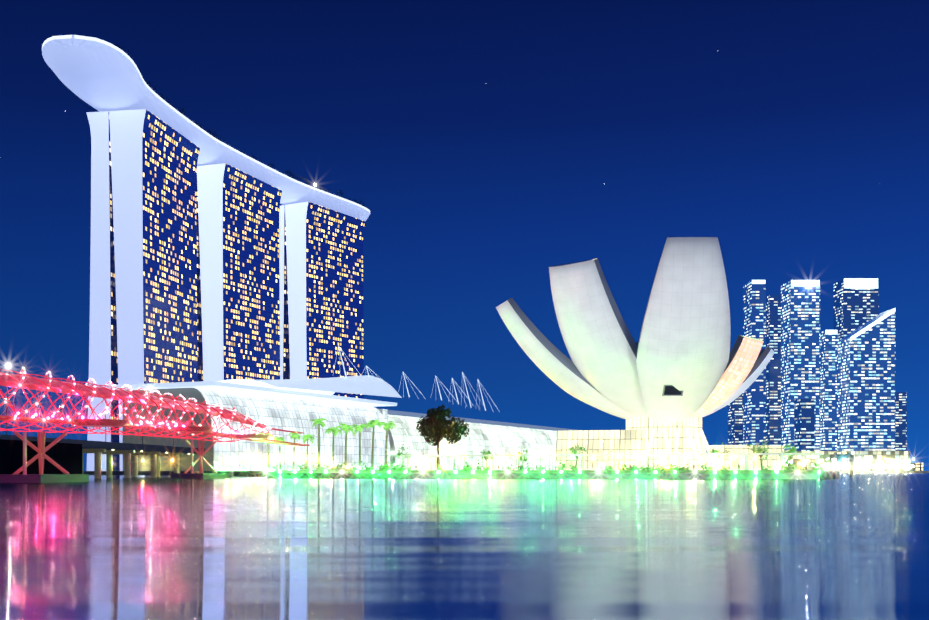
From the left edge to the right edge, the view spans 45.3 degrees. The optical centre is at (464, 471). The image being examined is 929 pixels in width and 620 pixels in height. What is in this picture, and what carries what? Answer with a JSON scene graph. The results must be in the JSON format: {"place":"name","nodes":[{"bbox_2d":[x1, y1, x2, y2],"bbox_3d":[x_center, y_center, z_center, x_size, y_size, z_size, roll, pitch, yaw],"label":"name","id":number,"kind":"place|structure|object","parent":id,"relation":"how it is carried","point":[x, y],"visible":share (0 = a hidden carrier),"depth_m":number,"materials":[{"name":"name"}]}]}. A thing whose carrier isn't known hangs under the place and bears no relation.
{"place":"outdoors","nodes":[
{"label":"outdoors","id":0,"kind":"place"},
{"bbox_2d":[113,42,365,206],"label":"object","id":1,"kind":"structure","parent":0,"point":[315,184],"depth_m":716.25,"materials":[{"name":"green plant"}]},
{"bbox_2d":[0,473,928,619],"bbox_3d":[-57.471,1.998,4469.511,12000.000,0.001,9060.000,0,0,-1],"label":"water","id":2,"kind":"structure","parent":0,"point":[847,546],"depth_m":28.33,"materials":[{"name":"blue liquid"}]},
{"bbox_2d":[0,399,232,477],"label":"pier","id":3,"kind":"structure","parent":2,"relation":"in","point":[67,455],"depth_m":270.67,"materials":[{"name":"grey"}]},
{"bbox_2d":[0,365,309,482],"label":"pedestrian bridge","id":4,"kind":"structure","parent":2,"relation":"in","point":[22,380],"depth_m":225.76,"materials":[{"name":"red metal"}]},
{"bbox_2d":[848,455,854,474],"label":"beacon marker","id":5,"kind":"object","parent":2,"relation":"in","point":[851,460],"visible":0.83,"depth_m":521.55,"materials":[{"name":"grey"}]},
{"bbox_2d":[84,471,928,478],"bbox_3d":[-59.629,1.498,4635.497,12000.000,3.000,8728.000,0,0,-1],"label":"quay wall","id":6,"kind":"structure","parent":0,"point":[828,474],"depth_m":507.72,"materials":[{"name":"grey concrete"}]},
{"bbox_2d":[86,109,199,470],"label":"hotel tower","id":7,"kind":"structure","parent":6,"relation":"on","point":[143,287],"depth_m":585.61,"materials":[{"name":"blue glass"}]},
{"bbox_2d":[42,35,369,220],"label":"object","id":8,"kind":"structure","parent":7,"relation":"on","point":[99,75],"depth_m":575.30,"materials":[{"name":"white metal"}]},
{"bbox_2d":[197,163,281,381],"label":"hotel tower","id":9,"kind":"structure","parent":6,"relation":"on","point":[238,305],"depth_m":698.78,"materials":[{"name":"blue glass"}]},
{"bbox_2d":[279,202,365,398],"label":"hotel tower","id":10,"kind":"structure","parent":6,"relation":"on","point":[321,280],"depth_m":795.68,"materials":[{"name":"blue glass"}]},
{"bbox_2d":[260,418,395,469],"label":"palm trees","id":11,"kind":"object","parent":6,"relation":"on","point":[345,427],"visible":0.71,"depth_m":350.99,"materials":[{"name":"green"}]},
{"bbox_2d":[108,381,574,470],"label":"shopping mall","id":12,"kind":"structure","parent":6,"relation":"on","point":[289,410],"depth_m":442.56,"materials":[{"name":"white glass"}]},
{"bbox_2d":[218,346,497,410],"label":"roof canopy","id":13,"kind":"object","parent":12,"relation":"on","point":[368,384],"visible":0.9,"depth_m":473.83,"materials":[{"name":"white metal"}]},
{"bbox_2d":[415,404,469,469],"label":"rain tree","id":14,"kind":"object","parent":6,"relation":"on","point":[436,426],"visible":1,"depth_m":349.85,"materials":[{"name":"green plant"}]},
{"bbox_2d":[112,454,913,470],"bbox_3d":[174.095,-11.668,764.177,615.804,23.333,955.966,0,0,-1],"label":"shore lamps","id":15,"kind":"object","parent":6,"relation":"on","point":[502,457],"visible":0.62,"depth_m":349.68,"materials":[{"name":"grey"}]},
{"bbox_2d":[265,470,819,478],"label":"promenade lights","id":16,"kind":"object","parent":6,"relation":"on","point":[693,474],"visible":0.9,"depth_m":296.75,"materials":[{"name":"green"}]},
{"bbox_2d":[280,464,806,469],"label":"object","id":17,"kind":"structure","parent":6,"relation":"on","point":[630,467],"depth_m":301.18,"materials":[{"name":"green"}]},
{"bbox_2d":[268,452,821,470],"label":"promenade pergola","id":18,"kind":"object","parent":6,"relation":"on","point":[781,454],"visible":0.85,"depth_m":298.94,"materials":[{"name":"white metal"}]},
{"bbox_2d":[272,439,823,469],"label":"shrubs","id":19,"kind":"object","parent":6,"relation":"on","point":[671,466],"visible":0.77,"depth_m":300.22,"materials":[{"name":"green plant"}]},
{"bbox_2d":[555,417,783,469],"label":"museum base","id":20,"kind":"object","parent":6,"relation":"on","point":[643,435],"visible":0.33,"depth_m":310.40,"materials":[{"name":"white concrete"}]},
{"bbox_2d":[496,298,633,418],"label":"museum petal","id":21,"kind":"object","parent":20,"relation":"on","point":[552,362],"visible":0.81,"depth_m":307.67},
{"bbox_2d":[549,258,649,417],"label":"museum petal","id":22,"kind":"object","parent":20,"relation":"on","point":[600,344],"visible":0.79,"depth_m":292.04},
{"bbox_2d":[636,237,730,422],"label":"museum petal","id":23,"kind":"object","parent":20,"relation":"on","point":[683,353],"visible":0.98,"depth_m":281.71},
{"bbox_2d":[689,335,763,416],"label":"museum petal","id":24,"kind":"object","parent":20,"relation":"on","point":[744,353],"visible":0.77,"depth_m":303.13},
{"bbox_2d":[701,346,773,416],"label":"museum petal","id":25,"kind":"object","parent":20,"relation":"on","point":[764,357],"visible":0.46,"depth_m":313.89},
{"bbox_2d":[815,452,928,470],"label":"waterfront buildings","id":26,"kind":"structure","parent":6,"relation":"on","point":[838,461],"depth_m":1187.64,"materials":[{"name":"white"}]},
{"bbox_2d":[728,278,909,470],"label":"skyscrapers","id":27,"kind":"structure","parent":0,"point":[811,388],"depth_m":1385.66,"materials":[{"name":"blue glass"}]}
]}

